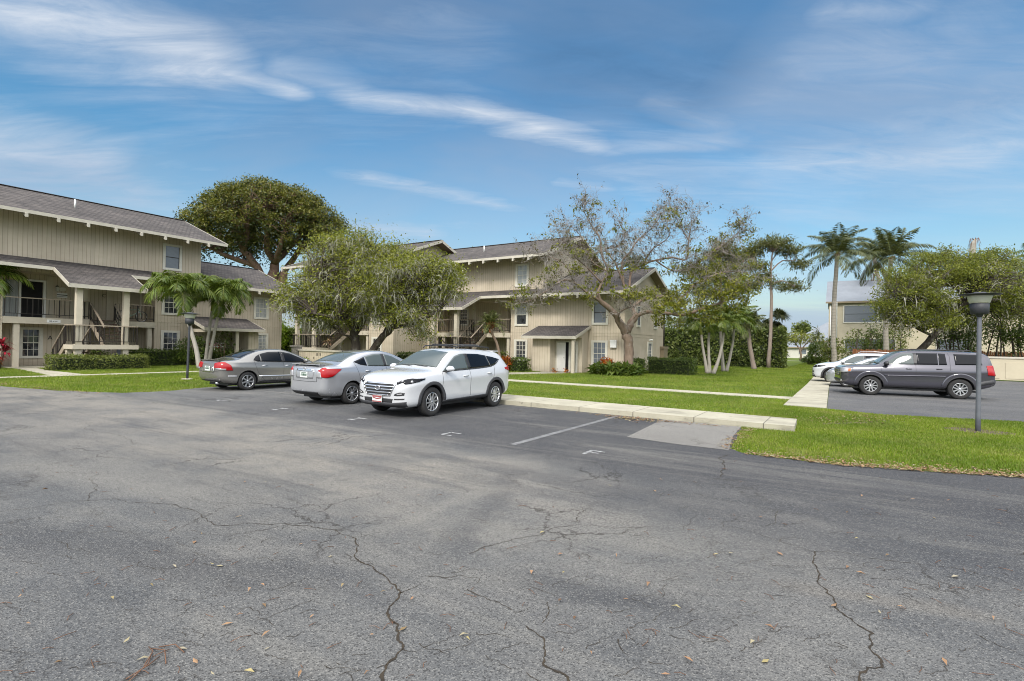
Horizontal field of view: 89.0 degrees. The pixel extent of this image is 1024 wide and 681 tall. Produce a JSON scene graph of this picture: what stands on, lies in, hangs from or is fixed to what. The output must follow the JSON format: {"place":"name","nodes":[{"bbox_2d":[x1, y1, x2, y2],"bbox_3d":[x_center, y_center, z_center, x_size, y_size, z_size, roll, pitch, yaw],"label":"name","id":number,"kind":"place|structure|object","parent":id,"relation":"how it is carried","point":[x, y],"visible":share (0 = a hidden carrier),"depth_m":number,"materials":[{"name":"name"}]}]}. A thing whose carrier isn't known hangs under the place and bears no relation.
{"place":"outdoors","nodes":[
{"label":"outdoors","id":0,"kind":"place"},
{"bbox_2d":[1,365,77,374],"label":"path","id":1,"kind":"structure","parent":0,"point":[33,368],"depth_m":25.94,"materials":[{"name":"concrete"}]},
{"bbox_2d":[0,383,1023,680],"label":"parking lot","id":2,"kind":"structure","parent":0,"point":[368,495],"depth_m":4.43,"materials":[{"name":"asphalt"}]},
{"bbox_2d":[198,349,311,389],"bbox_3d":[-9.129,1.019,19.606,2.053,1.432,4.535,1,-1,32],"label":"parked car","id":3,"kind":"object","parent":2,"relation":"on","point":[248,369],"visible":0.77,"depth_m":18.28,"materials":[{"name":"grey paint"}]},
{"bbox_2d":[290,347,402,403],"bbox_3d":[-4.475,0.996,16.116,2.005,1.604,4.505,1,-1,32],"label":"parked car","id":4,"kind":"object","parent":2,"relation":"on","point":[340,374],"visible":0.6,"depth_m":14.51,"materials":[{"name":"silver paint"}]},
{"bbox_2d":[359,344,508,415],"bbox_3d":[-1.933,0.961,14.093,2.176,1.740,4.529,1,-1,32],"label":"parked car","id":5,"kind":"object","parent":2,"relation":"on","point":[428,382],"visible":1,"depth_m":13.13,"materials":[{"name":"white paint"}]},
{"bbox_2d":[0,461,1023,680],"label":"twig litter","id":6,"kind":"object","parent":2,"relation":"on","point":[146,665],"visible":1,"depth_m":3.19,"materials":[{"name":"wood"}]},
{"bbox_2d":[1,383,1023,676],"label":"leaf litter","id":7,"kind":"object","parent":2,"relation":"on","point":[945,469],"visible":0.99,"depth_m":7.83,"materials":[{"name":"plant"}]},
{"bbox_2d":[627,419,740,449],"bbox_3d":[3.717,1.913,10.884,2.060,0.001,3.100,1,-1,32],"label":"asphalt patch","id":8,"kind":"object","parent":2,"relation":"on","point":[694,434],"visible":1,"depth_m":10.63,"materials":[{"name":"asphalt"}]},
{"bbox_2d":[0,0,1023,334],"label":"sky","id":9,"kind":"structure","parent":0,"point":[471,122],"materials":[{"name":"blue"}]},
{"bbox_2d":[0,358,1023,477],"bbox_3d":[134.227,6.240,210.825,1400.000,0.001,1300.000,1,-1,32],"label":"lawn","id":10,"kind":"structure","parent":0,"point":[793,361],"depth_m":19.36,"materials":[{"name":"plant"}]},
{"bbox_2d":[0,337,14,367],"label":"cordyline","id":11,"kind":"object","parent":10,"relation":"on","point":[5,348],"visible":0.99,"depth_m":26.86,"materials":[{"name":"red plant"}]},
{"bbox_2d":[0,259,33,298],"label":"feather palm","id":12,"kind":"object","parent":10,"relation":"on","point":[14,275],"visible":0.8,"depth_m":27.98,"materials":[{"name":"green plant"}]},
{"bbox_2d":[43,352,150,370],"bbox_3d":[-22.232,1.115,28.113,1.527,1.004,4.724,1,-1,32],"label":"hedge","id":13,"kind":"object","parent":10,"relation":"on","point":[85,362],"visible":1,"depth_m":27.59,"materials":[{"name":"green plant"}]},
{"bbox_2d":[0,371,197,378],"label":"footpath","id":14,"kind":"structure","parent":10,"relation":"on","point":[94,374],"depth_m":23.80,"materials":[{"name":"concrete"}]},
{"bbox_2d":[88,349,110,356],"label":"shrub","id":15,"kind":"object","parent":10,"relation":"on","point":[92,352],"visible":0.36,"depth_m":30.63,"materials":[{"name":"green plant"}]},
{"bbox_2d":[0,184,294,366],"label":"apartment building","id":16,"kind":"structure","parent":10,"relation":"on","point":[87,255],"depth_m":31.50,"materials":[{"name":"wood"}]},
{"bbox_2d":[2,279,17,316],"bbox_3d":[-28.358,-2.389,29.302,0.025,2.080,0.880,1,-1,32],"label":"sliding door","id":17,"kind":"structure","parent":16,"relation":"in","point":[10,301],"depth_m":29.45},
{"bbox_2d":[19,327,42,357],"bbox_3d":[-27.823,0.130,30.148,0.080,1.800,1.070,1,-1,32],"label":"window","id":18,"kind":"structure","parent":16,"relation":"in","point":[30,338],"depth_m":30.17,"materials":[{"name":"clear glass"}]},
{"bbox_2d":[18,279,46,317],"bbox_3d":[-27.764,-2.419,30.182,0.080,2.220,1.200,1,-1,32],"label":"sliding door","id":19,"kind":"structure","parent":16,"relation":"in","point":[39,286],"depth_m":30.19,"materials":[{"name":"black"}]},
{"bbox_2d":[87,329,103,356],"bbox_3d":[-26.231,0.378,32.644,0.090,2.190,1.140,1,-1,32],"label":"door","id":20,"kind":"structure","parent":16,"relation":"in","point":[92,333],"depth_m":32.70,"materials":[{"name":"beige paint"}]},
{"bbox_2d":[116,307,146,321],"bbox_3d":[-24.370,-1.734,33.460,0.666,1.066,1.741,1,-1,32],"label":"bicycle","id":21,"kind":"object","parent":16,"relation":"on","point":[135,315],"visible":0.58,"depth_m":33.74,"materials":[{"name":"black metal"}]},
{"bbox_2d":[121,292,141,321],"bbox_3d":[-25.075,-2.325,34.396,0.090,2.210,1.140,1,-1,32],"label":"door","id":22,"kind":"structure","parent":16,"relation":"in","point":[135,298],"depth_m":34.54,"materials":[{"name":"beige paint"}]},
{"bbox_2d":[160,330,179,350],"bbox_3d":[-22.945,0.199,35.014,0.080,1.740,1.180,1,-1,32],"label":"window","id":23,"kind":"structure","parent":16,"relation":"in","point":[167,337],"depth_m":34.98,"materials":[{"name":"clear glass"}]},
{"bbox_2d":[161,292,180,315],"bbox_3d":[-22.890,-2.551,35.037,0.080,1.680,1.180,1,-1,32],"label":"window","id":24,"kind":"structure","parent":16,"relation":"in","point":[167,308],"depth_m":34.96,"materials":[{"name":"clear glass"}]},
{"bbox_2d":[162,243,181,271],"bbox_3d":[-22.830,-5.585,35.063,0.080,1.750,1.180,1,-1,32],"label":"window","id":25,"kind":"structure","parent":16,"relation":"in","point":[172,254],"depth_m":35.08,"materials":[{"name":"glass"}]},
{"bbox_2d":[219,333,233,350],"bbox_3d":[-20.924,0.531,38.184,0.090,2.190,1.090,1,-1,32],"label":"door","id":26,"kind":"structure","parent":16,"relation":"in","point":[231,343],"depth_m":38.29,"materials":[{"name":"black paint"}]},
{"bbox_2d":[253,297,268,319],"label":"window","id":27,"kind":"structure","parent":16,"relation":"in","point":[260,303],"depth_m":40.47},
{"bbox_2d":[258,333,267,348],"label":"window","id":28,"kind":"structure","parent":16,"relation":"in","point":[262,337],"depth_m":40.59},
{"bbox_2d":[129,346,218,365],"bbox_3d":[-21.832,1.031,33.601,1.350,1.336,5.632,1,-1,32],"label":"hedge","id":29,"kind":"object","parent":10,"relation":"on","point":[160,357],"visible":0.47,"depth_m":32.85,"materials":[{"name":"green plant"}]},
{"bbox_2d":[139,270,217,368],"bbox_3d":[-19.694,-1.214,30.714,3.985,5.734,4.080,1,-1,32],"label":"feather palm","id":30,"kind":"object","parent":10,"relation":"on","point":[183,283],"visible":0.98,"depth_m":30.03,"materials":[{"name":"green plant"}]},
{"bbox_2d":[172,336,209,364],"bbox_3d":[-20.948,0.590,34.115,2.355,2.080,2.300,1,-1,32],"label":"shrub","id":31,"kind":"object","parent":10,"relation":"on","point":[202,345],"visible":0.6,"depth_m":33.67,"materials":[{"name":"green plant"}]},
{"bbox_2d":[187,275,253,358],"bbox_3d":[-18.603,-1.242,33.412,4.571,5.905,3.960,1,-1,32],"label":"feather palm","id":32,"kind":"object","parent":10,"relation":"on","point":[229,291],"visible":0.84,"depth_m":32.86,"materials":[{"name":"green plant"}]},
{"bbox_2d":[213,331,235,356],"bbox_3d":[-19.999,0.334,36.070,1.413,2.651,1.558,1,-1,32],"label":"shrub","id":33,"kind":"object","parent":10,"relation":"on","point":[223,354],"visible":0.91,"depth_m":35.95,"materials":[{"name":"green plant"}]},
{"bbox_2d":[213,348,265,357],"bbox_3d":[-19.643,1.138,37.975,1.332,1.290,4.681,1,-1,32],"label":"hedge","id":34,"kind":"object","parent":10,"relation":"on","point":[227,352],"visible":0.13,"depth_m":36.62,"materials":[{"name":"green plant"}]},
{"bbox_2d":[173,173,351,313],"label":"ficus tree","id":35,"kind":"object","parent":10,"relation":"on","point":[241,213],"visible":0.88,"depth_m":58.91,"materials":[{"name":"green plant"}]},
{"bbox_2d":[281,321,290,349],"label":"shrub","id":36,"kind":"object","parent":10,"relation":"on","point":[284,329],"visible":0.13,"depth_m":58.24,"materials":[{"name":"green plant"}]},
{"bbox_2d":[281,327,301,352],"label":"hedge","id":37,"kind":"object","parent":10,"relation":"on","point":[289,343],"visible":0.11,"depth_m":58.56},
{"bbox_2d":[290,345,302,354],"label":"stone pier","id":38,"kind":"structure","parent":10,"relation":"on","point":[294,348],"depth_m":38.45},
{"bbox_2d":[298,349,339,361],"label":"sign wall","id":39,"kind":"structure","parent":10,"relation":"on","point":[313,355],"depth_m":37.47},
{"bbox_2d":[281,240,456,355],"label":"apartment building","id":40,"kind":"structure","parent":10,"relation":"on","point":[309,340],"depth_m":41.58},
{"bbox_2d":[371,337,381,350],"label":"window","id":41,"kind":"structure","parent":40,"relation":"in","point":[373,339],"depth_m":40.81,"materials":[{"name":"white glass"}]},
{"bbox_2d":[260,213,493,349],"bbox_3d":[-7.724,-2.946,31.193,13.153,9.724,8.541,1,0,6],"label":"live oak tree","id":42,"kind":"object","parent":10,"relation":"on","point":[437,279],"visible":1,"depth_m":29.86,"materials":[{"name":"green plant"}]},
{"bbox_2d":[395,351,414,358],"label":"hedge","id":43,"kind":"object","parent":10,"relation":"on","point":[403,355],"visible":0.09,"depth_m":37.85,"materials":[{"name":"green plant"}]},
{"bbox_2d":[472,310,506,356],"bbox_3d":[-1.357,0.049,33.048,2.222,3.943,2.320,1,-1,32],"label":"date palm","id":44,"kind":"object","parent":10,"relation":"on","point":[490,321],"visible":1,"depth_m":32.81,"materials":[{"name":"green plant"}]},
{"bbox_2d":[501,355,512,370],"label":"shrub","id":45,"kind":"object","parent":10,"relation":"on","point":[507,361],"visible":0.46,"depth_m":34.76,"materials":[{"name":"orange plant"}]},
{"bbox_2d":[510,356,531,371],"bbox_3d":[0.579,1.541,34.785,1.289,1.156,1.413,1,-1,32],"label":"hedge","id":46,"kind":"object","parent":10,"relation":"on","point":[519,365],"visible":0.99,"depth_m":34.52,"materials":[{"name":"green plant"}]},
{"bbox_2d":[425,236,672,372],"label":"apartment building","id":47,"kind":"structure","parent":10,"relation":"on","point":[572,335],"depth_m":37.71,"materials":[{"name":"wood"}]},
{"bbox_2d":[459,308,468,325],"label":"window","id":48,"kind":"structure","parent":47,"relation":"in","point":[463,314],"depth_m":42.72,"materials":[{"name":"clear glass"}]},
{"bbox_2d":[486,340,497,352],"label":"door","id":49,"kind":"structure","parent":47,"relation":"in","point":[491,344],"depth_m":41.23,"materials":[{"name":"beige paint"}]},
{"bbox_2d":[507,306,510,332],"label":"door","id":50,"kind":"structure","parent":47,"relation":"in","point":[508,309],"depth_m":40.39,"materials":[{"name":"beige paint"}]},
{"bbox_2d":[514,339,527,360],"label":"window","id":51,"kind":"structure","parent":47,"relation":"in","point":[520,345],"depth_m":38.07,"materials":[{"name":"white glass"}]},
{"bbox_2d":[514,304,528,325],"bbox_3d":[0.687,-1.875,38.093,1.129,1.608,0.077,1,-1,32],"label":"window","id":52,"kind":"structure","parent":47,"relation":"in","point":[520,320],"depth_m":38.11,"materials":[{"name":"white glass"}]},
{"bbox_2d":[515,263,528,286],"bbox_3d":[0.745,-4.779,38.118,1.129,1.675,0.077,1,-1,32],"label":"window","id":53,"kind":"structure","parent":47,"relation":"in","point":[522,271],"depth_m":38.13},
{"bbox_2d":[557,342,565,371],"bbox_3d":[3.287,1.105,35.123,0.100,1.962,0.766,2,-1,-41],"label":"door","id":54,"kind":"structure","parent":47,"relation":"in","point":[561,346],"depth_m":35.10,"materials":[{"name":"wood"}]},
{"bbox_2d":[555,341,577,372],"bbox_3d":[3.666,1.069,35.061,1.617,2.105,0.066,1,-1,32],"label":"doorway","id":55,"kind":"structure","parent":47,"relation":"in","point":[568,343],"depth_m":34.94,"materials":[{"name":"white"}]},
{"bbox_2d":[591,340,607,363],"bbox_3d":[5.815,0.865,34.769,1.168,1.732,0.077,1,-1,32],"label":"window","id":56,"kind":"structure","parent":47,"relation":"in","point":[599,349],"depth_m":34.82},
{"bbox_2d":[591,300,608,324],"bbox_3d":[5.870,-1.866,34.793,1.168,1.627,0.077,1,-1,32],"label":"window","id":57,"kind":"structure","parent":47,"relation":"in","point":[598,309],"depth_m":34.84,"materials":[{"name":"glass"}]},
{"bbox_2d":[610,340,616,347],"bbox_3d":[6.642,0.213,34.160,0.440,0.500,0.180,1,-1,32],"label":"electric box","id":58,"kind":"object","parent":47,"relation":"attached to","point":[613,343],"visible":1,"depth_m":34.09,"materials":[{"name":"white paint"}]},
{"bbox_2d":[636,306,640,326],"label":"window","id":59,"kind":"structure","parent":47,"relation":"in","point":[638,323],"depth_m":36.14,"materials":[{"name":"metal"}]},
{"bbox_2d":[647,342,652,364],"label":"window","id":60,"kind":"structure","parent":47,"relation":"in","point":[649,344],"depth_m":38.24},
{"bbox_2d":[600,356,612,364],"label":"shrub","id":61,"kind":"object","parent":10,"relation":"on","point":[604,360],"visible":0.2,"depth_m":33.09,"materials":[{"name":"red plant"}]},
{"bbox_2d":[587,360,648,375],"bbox_3d":[6.495,2.027,32.472,4.068,1.716,2.704,1,-1,32],"label":"strap leaf plant","id":62,"kind":"object","parent":10,"relation":"on","point":[616,368],"visible":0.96,"depth_m":31.91,"materials":[{"name":"plant"}]},
{"bbox_2d":[619,251,641,268],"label":"cabbage palm","id":63,"kind":"object","parent":10,"relation":"on","point":[631,259],"visible":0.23,"depth_m":61.60,"materials":[{"name":"green plant"}]},
{"bbox_2d":[495,174,775,364],"bbox_3d":[8.605,-4.117,31.631,19.741,12.898,8.502,1,-1,-14],"label":"spreading tree","id":64,"kind":"object","parent":10,"relation":"on","point":[679,302],"visible":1,"depth_m":32.42,"materials":[{"name":"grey plant"}]},
{"bbox_2d":[474,394,796,431],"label":"kerb walk","id":65,"kind":"structure","parent":10,"relation":"on","point":[740,420],"depth_m":13.31,"materials":[{"name":"concrete"}]},
{"bbox_2d":[633,357,646,373],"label":"hedge","id":66,"kind":"object","parent":10,"relation":"on","point":[639,361],"visible":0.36,"depth_m":34.39,"materials":[{"name":"green plant"}]},
{"bbox_2d":[508,379,791,398],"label":"footpath","id":67,"kind":"structure","parent":10,"relation":"on","point":[705,392],"depth_m":21.66,"materials":[{"name":"concrete"}]},
{"bbox_2d":[646,355,698,375],"bbox_3d":[10.718,1.674,35.011,3.341,1.340,1.843,1,-1,32],"label":"hedge","id":68,"kind":"object","parent":10,"relation":"on","point":[669,365],"visible":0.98,"depth_m":34.45,"materials":[{"name":"green plant"}]},
{"bbox_2d":[665,316,695,328],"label":"shrub","id":69,"kind":"object","parent":10,"relation":"on","point":[669,325],"visible":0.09,"depth_m":59.87,"materials":[{"name":"green plant"}]},
{"bbox_2d":[677,305,748,373],"bbox_3d":[14.073,-0.105,36.746,4.610,4.994,3.591,1,-1,32],"label":"clump palm","id":70,"kind":"object","parent":10,"relation":"on","point":[726,321],"visible":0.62,"depth_m":36.55,"materials":[{"name":"green plant"}]},
{"bbox_2d":[678,237,769,307],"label":"pine tree","id":71,"kind":"object","parent":10,"relation":"on","point":[695,270],"visible":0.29,"depth_m":55.26,"materials":[{"name":"green plant"}]},
{"bbox_2d":[664,324,788,367],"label":"hedge","id":72,"kind":"object","parent":10,"relation":"on","point":[680,342],"visible":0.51,"depth_m":53.25,"materials":[{"name":"plant"}]},
{"bbox_2d":[698,302,758,370],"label":"clump palm","id":73,"kind":"object","parent":10,"relation":"on","point":[746,311],"visible":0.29,"depth_m":40.89,"materials":[{"name":"green plant"}]},
{"bbox_2d":[731,306,767,368],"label":"cabbage palm","id":74,"kind":"object","parent":10,"relation":"on","point":[748,328],"visible":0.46,"depth_m":46.82,"materials":[{"name":"green plant"}]},
{"bbox_2d":[738,232,813,367],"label":"pine tree","id":75,"kind":"object","parent":10,"relation":"on","point":[772,244],"visible":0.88,"depth_m":50.80,"materials":[{"name":"green plant"}]},
{"bbox_2d":[773,309,792,356],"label":"yucca","id":76,"kind":"object","parent":10,"relation":"on","point":[782,315],"visible":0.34,"depth_m":57.60,"materials":[{"name":"green plant"}]},
{"bbox_2d":[790,320,812,333],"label":"distant tree","id":77,"kind":"object","parent":10,"relation":"on","point":[804,326],"visible":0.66,"depth_m":173.63,"materials":[{"name":"green plant"}]},
{"bbox_2d":[786,329,824,360],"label":"acacia tree","id":78,"kind":"object","parent":10,"relation":"on","point":[794,338],"visible":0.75,"depth_m":91.70,"materials":[{"name":"green plant"}]},
{"bbox_2d":[800,355,814,363],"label":"shrub","id":79,"kind":"object","parent":10,"relation":"on","point":[804,360],"visible":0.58,"depth_m":65.99,"materials":[{"name":"green plant"}]},
{"bbox_2d":[784,377,830,408],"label":"footpath","id":80,"kind":"structure","parent":10,"relation":"on","point":[813,392],"depth_m":20.10,"materials":[{"name":"concrete"}]},
{"bbox_2d":[806,339,828,363],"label":"shrub","id":81,"kind":"object","parent":10,"relation":"on","point":[812,347],"visible":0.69,"depth_m":63.77,"materials":[{"name":"green plant"}]},
{"bbox_2d":[810,325,824,356],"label":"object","id":82,"kind":"object","parent":10,"relation":"on","point":[818,334],"visible":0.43,"depth_m":69.98,"materials":[{"name":"green plant"}]},
{"bbox_2d":[817,336,848,361],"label":"shrub","id":83,"kind":"object","parent":10,"relation":"on","point":[827,349],"visible":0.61,"depth_m":56.92,"materials":[{"name":"green plant"}]},
{"bbox_2d":[801,222,878,361],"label":"queen palm","id":84,"kind":"object","parent":10,"relation":"on","point":[840,244],"visible":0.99,"depth_m":55.77,"materials":[{"name":"green plant"}]},
{"bbox_2d":[840,328,868,356],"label":"shrub","id":85,"kind":"object","parent":10,"relation":"on","point":[848,341],"visible":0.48,"depth_m":63.03,"materials":[{"name":"green plant"}]},
{"bbox_2d":[861,330,882,351],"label":"shrub","id":86,"kind":"object","parent":10,"relation":"on","point":[870,341],"visible":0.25,"depth_m":61.94,"materials":[{"name":"green plant"}]},
{"bbox_2d":[840,231,906,281],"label":"queen palm","id":87,"kind":"object","parent":10,"relation":"on","point":[875,261],"visible":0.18,"depth_m":69.92,"materials":[{"name":"green plant"}]},
{"bbox_2d":[848,318,917,351],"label":"shrub","id":88,"kind":"object","parent":10,"relation":"on","point":[879,345],"visible":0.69,"depth_m":59.97,"materials":[{"name":"green plant"}]},
{"bbox_2d":[841,226,935,349],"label":"queen palm","id":89,"kind":"object","parent":10,"relation":"on","point":[891,245],"visible":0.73,"depth_m":57.62,"materials":[{"name":"green plant"}]},
{"bbox_2d":[877,326,908,350],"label":"shrub","id":90,"kind":"object","parent":10,"relation":"on","point":[902,341],"visible":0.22,"depth_m":62.41,"materials":[{"name":"green plant"}]},
{"bbox_2d":[826,277,1023,361],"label":"house","id":91,"kind":"structure","parent":10,"relation":"on","point":[851,314],"depth_m":66.92,"materials":[{"name":"beige paint"}]},
{"bbox_2d":[843,305,893,322],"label":"window","id":92,"kind":"structure","parent":91,"relation":"in","point":[851,313],"depth_m":66.70,"materials":[{"name":"glass"}]},
{"bbox_2d":[844,338,895,351],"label":"window","id":93,"kind":"structure","parent":91,"relation":"in","point":[844,338],"depth_m":66.52,"materials":[{"name":"metal"}]},
{"bbox_2d":[936,339,966,351],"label":"window","id":94,"kind":"structure","parent":91,"relation":"in","point":[946,339],"depth_m":61.85,"materials":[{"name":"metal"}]},
{"bbox_2d":[852,349,1023,356],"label":"wooden fence","id":95,"kind":"object","parent":10,"relation":"on","point":[854,351],"visible":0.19,"depth_m":53.76,"materials":[{"name":"brown wood"}]},
{"bbox_2d":[858,242,1023,348],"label":"live oak tree","id":96,"kind":"object","parent":10,"relation":"on","point":[989,271],"visible":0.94,"depth_m":40.27,"materials":[{"name":"green plant"}]},
{"bbox_2d":[925,314,990,351],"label":"shrub","id":97,"kind":"object","parent":10,"relation":"on","point":[953,337],"visible":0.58,"depth_m":45.60,"materials":[{"name":"green plant"}]},
{"bbox_2d":[968,237,980,351],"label":"dead palm trunk","id":98,"kind":"object","parent":10,"relation":"on","point":[973,243],"visible":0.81,"depth_m":55.90,"materials":[{"name":"grey plant"}]},
{"bbox_2d":[957,292,1002,431],"bbox_3d":[10.663,0.528,11.909,0.779,3.274,0.779,1,0,13],"label":"street lamp","id":99,"kind":"object","parent":10,"relation":"on","point":[979,304],"visible":0.98,"depth_m":11.87,"materials":[{"name":"metal"}]},
{"bbox_2d":[944,427,1020,434],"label":"bare soil","id":100,"kind":"structure","parent":10,"relation":"on","point":[964,429],"depth_m":11.92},
{"bbox_2d":[976,308,1023,356],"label":"shrub","id":101,"kind":"object","parent":10,"relation":"on","point":[1008,334],"visible":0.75,"depth_m":45.86,"materials":[{"name":"green plant"}]},
{"bbox_2d":[988,356,1023,380],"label":"enclosure wall","id":102,"kind":"structure","parent":10,"relation":"on","point":[1008,368],"depth_m":34.65,"materials":[{"name":"beige paint"}]},
{"bbox_3d":[-13.901,1.647,22.311,0.440,0.050,0.429,1,-1,32],"label":"footing","id":103,"kind":"object","parent":10,"relation":"on","visible":0},
{"bbox_2d":[181,312,197,377],"bbox_3d":[-13.843,0.276,22.316,0.779,2.974,0.779,2,0,13],"label":"street lamp","id":104,"kind":"object","parent":103,"relation":"on","point":[189,318],"visible":0.97,"depth_m":22.27,"materials":[{"name":"metal"}]},
{"bbox_2d":[509,371,570,374],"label":"path","id":105,"kind":"structure","parent":0,"point":[513,373],"depth_m":33.15,"materials":[{"name":"concrete"}]},
{"bbox_2d":[787,333,809,357],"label":"house","id":106,"kind":"structure","parent":0,"point":[793,350],"depth_m":121.44,"materials":[{"name":"paint"}]},
{"bbox_2d":[805,322,828,356],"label":"house","id":107,"kind":"structure","parent":0,"point":[823,328],"depth_m":132.29,"materials":[{"name":"paint"}]},
{"bbox_2d":[827,381,1023,421],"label":"side parking lot","id":108,"kind":"structure","parent":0,"point":[1002,400],"depth_m":18.40,"materials":[{"name":"asphalt"}]},
{"bbox_2d":[812,352,888,382],"bbox_3d":[19.549,1.498,29.257,4.710,1.784,2.263,1,-1,32],"label":"parked car","id":109,"kind":"object","parent":108,"relation":"on","point":[820,370],"visible":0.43,"depth_m":29.11,"materials":[{"name":"white paint"}]},
{"bbox_2d":[825,357,878,386],"bbox_3d":[18.079,1.528,25.687,4.505,1.604,2.005,1,-1,32],"label":"parked car","id":110,"kind":"object","parent":108,"relation":"on","point":[829,375],"visible":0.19,"depth_m":26.02,"materials":[{"name":"silver paint"}]},
{"bbox_2d":[834,349,995,398],"bbox_3d":[16.414,1.303,21.541,5.147,1.918,2.368,1,-1,24],"label":"parked car","id":111,"kind":"object","parent":108,"relation":"on","point":[951,373],"visible":0.97,"depth_m":20.65,"materials":[{"name":"paint"}]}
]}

